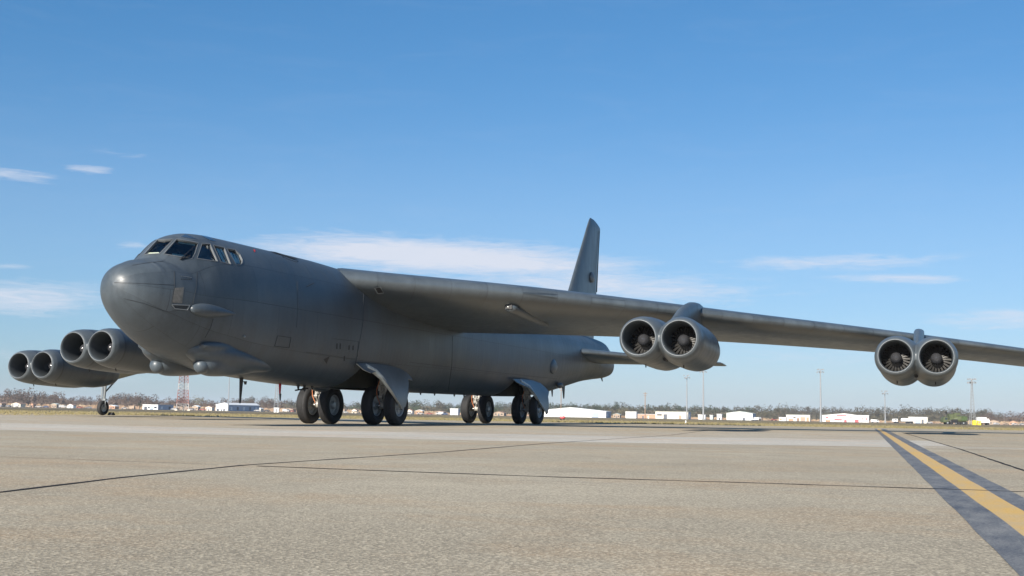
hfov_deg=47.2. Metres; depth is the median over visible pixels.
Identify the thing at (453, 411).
storage shed
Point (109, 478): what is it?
joint
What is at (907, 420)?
tank truck
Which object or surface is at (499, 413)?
house
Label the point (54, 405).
house
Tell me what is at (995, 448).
concrete slab
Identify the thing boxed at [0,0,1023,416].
sky
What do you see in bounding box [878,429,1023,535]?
painted line
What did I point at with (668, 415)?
workshop
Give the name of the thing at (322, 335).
bomber aircraft
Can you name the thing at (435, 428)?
concrete slab
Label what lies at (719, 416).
storage shed
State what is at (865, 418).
storage shed
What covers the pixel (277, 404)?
light mast
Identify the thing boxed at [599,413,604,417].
door
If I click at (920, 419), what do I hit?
workshop
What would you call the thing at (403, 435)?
concrete slab
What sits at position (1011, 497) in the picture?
painted line
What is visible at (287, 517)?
apron
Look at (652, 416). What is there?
workshop
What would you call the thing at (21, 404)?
house
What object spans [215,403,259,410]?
hangar
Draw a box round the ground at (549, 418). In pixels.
[0,407,1023,429]
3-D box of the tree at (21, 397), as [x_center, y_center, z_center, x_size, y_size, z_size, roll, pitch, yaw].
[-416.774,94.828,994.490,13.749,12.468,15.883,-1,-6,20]
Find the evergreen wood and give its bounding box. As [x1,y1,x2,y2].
[349,400,972,417]
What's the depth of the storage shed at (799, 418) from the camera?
841.57 m
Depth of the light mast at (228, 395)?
696.46 m
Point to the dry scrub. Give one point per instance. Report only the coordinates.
(433, 412)
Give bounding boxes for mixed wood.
[237,396,992,421]
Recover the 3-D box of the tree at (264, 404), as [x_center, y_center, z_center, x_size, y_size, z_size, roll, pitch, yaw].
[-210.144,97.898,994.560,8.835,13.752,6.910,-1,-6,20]
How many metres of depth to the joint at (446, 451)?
14.59 m
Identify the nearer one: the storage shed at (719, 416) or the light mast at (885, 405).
the light mast at (885, 405)
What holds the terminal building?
on the ground at (549, 418)
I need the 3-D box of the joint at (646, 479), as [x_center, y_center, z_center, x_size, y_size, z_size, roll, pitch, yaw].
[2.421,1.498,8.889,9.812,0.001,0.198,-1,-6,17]
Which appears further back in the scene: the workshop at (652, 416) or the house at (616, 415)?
the house at (616, 415)
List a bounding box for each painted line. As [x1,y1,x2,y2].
[875,429,1023,575]
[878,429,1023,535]
[881,429,1023,510]
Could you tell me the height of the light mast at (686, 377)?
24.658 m
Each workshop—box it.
[637,414,654,418]
[655,411,690,418]
[908,417,927,422]
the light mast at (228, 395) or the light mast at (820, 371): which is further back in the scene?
the light mast at (228, 395)
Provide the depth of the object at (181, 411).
235.79 m
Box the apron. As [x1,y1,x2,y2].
[0,414,1023,575]
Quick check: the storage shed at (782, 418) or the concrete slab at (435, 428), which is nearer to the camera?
the concrete slab at (435, 428)
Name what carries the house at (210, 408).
on the ground at (549, 418)
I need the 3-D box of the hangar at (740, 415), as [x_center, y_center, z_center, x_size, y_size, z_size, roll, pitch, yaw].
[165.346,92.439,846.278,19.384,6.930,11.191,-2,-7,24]
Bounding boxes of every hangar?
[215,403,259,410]
[544,407,610,417]
[727,411,755,419]
[822,413,861,421]
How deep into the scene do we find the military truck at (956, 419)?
416.52 m
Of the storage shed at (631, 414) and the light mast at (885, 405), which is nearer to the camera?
the light mast at (885, 405)
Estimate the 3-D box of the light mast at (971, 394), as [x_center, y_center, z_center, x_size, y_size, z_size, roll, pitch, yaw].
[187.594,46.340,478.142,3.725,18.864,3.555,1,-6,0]
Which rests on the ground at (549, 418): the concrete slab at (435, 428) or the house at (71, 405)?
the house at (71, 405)
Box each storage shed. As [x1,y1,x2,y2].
[450,408,459,414]
[625,411,637,417]
[717,414,721,419]
[779,417,787,420]
[786,414,810,420]
[860,415,869,421]
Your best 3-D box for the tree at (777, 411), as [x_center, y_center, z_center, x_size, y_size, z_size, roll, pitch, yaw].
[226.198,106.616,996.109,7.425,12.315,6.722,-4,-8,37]
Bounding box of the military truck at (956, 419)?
[940,412,967,424]
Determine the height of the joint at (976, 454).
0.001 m
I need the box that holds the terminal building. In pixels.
[142,404,173,409]
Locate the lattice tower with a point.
(185, 393)
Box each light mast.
[227,377,229,410]
[273,385,278,411]
[683,375,689,419]
[700,371,706,419]
[817,369,823,421]
[881,391,887,422]
[967,378,976,424]
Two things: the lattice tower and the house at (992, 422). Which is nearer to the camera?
the lattice tower
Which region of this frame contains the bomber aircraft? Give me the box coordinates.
[8,218,1023,425]
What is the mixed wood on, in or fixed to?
on the ground at (549, 418)
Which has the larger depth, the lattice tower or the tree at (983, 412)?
the tree at (983, 412)
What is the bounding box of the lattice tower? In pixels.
[175,376,189,410]
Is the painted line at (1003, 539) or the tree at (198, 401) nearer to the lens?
the painted line at (1003, 539)
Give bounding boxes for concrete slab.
[0,415,884,439]
[0,423,949,448]
[923,446,1023,449]
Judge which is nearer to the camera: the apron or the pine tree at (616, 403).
the apron
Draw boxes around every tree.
[10,393,30,400]
[192,395,206,406]
[260,396,268,407]
[612,402,618,412]
[773,406,780,417]
[975,409,987,416]
[992,413,1003,421]
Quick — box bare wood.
[0,387,1023,421]
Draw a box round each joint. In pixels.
[1,465,242,491]
[248,430,706,464]
[271,466,1023,491]
[902,432,1023,470]
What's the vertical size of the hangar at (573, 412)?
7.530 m
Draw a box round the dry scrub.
[6,403,1023,424]
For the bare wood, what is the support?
on the ground at (549, 418)
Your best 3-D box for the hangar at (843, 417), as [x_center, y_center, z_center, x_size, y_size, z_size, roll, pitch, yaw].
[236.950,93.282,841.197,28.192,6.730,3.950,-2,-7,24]
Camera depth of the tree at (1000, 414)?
994.68 m
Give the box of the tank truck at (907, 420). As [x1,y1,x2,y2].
[892,418,912,422]
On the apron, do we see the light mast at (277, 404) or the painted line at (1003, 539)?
the painted line at (1003, 539)
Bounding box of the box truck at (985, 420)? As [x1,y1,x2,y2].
[976,417,989,424]
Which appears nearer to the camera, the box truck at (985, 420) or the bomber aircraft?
the bomber aircraft
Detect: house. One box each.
[11,402,25,406]
[51,403,59,407]
[67,404,76,407]
[109,405,118,408]
[192,405,200,409]
[205,406,214,410]
[494,411,505,415]
[613,413,620,417]
[989,420,998,424]
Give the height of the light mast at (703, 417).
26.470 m
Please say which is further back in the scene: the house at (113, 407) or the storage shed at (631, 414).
the house at (113, 407)
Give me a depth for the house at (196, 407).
886.53 m

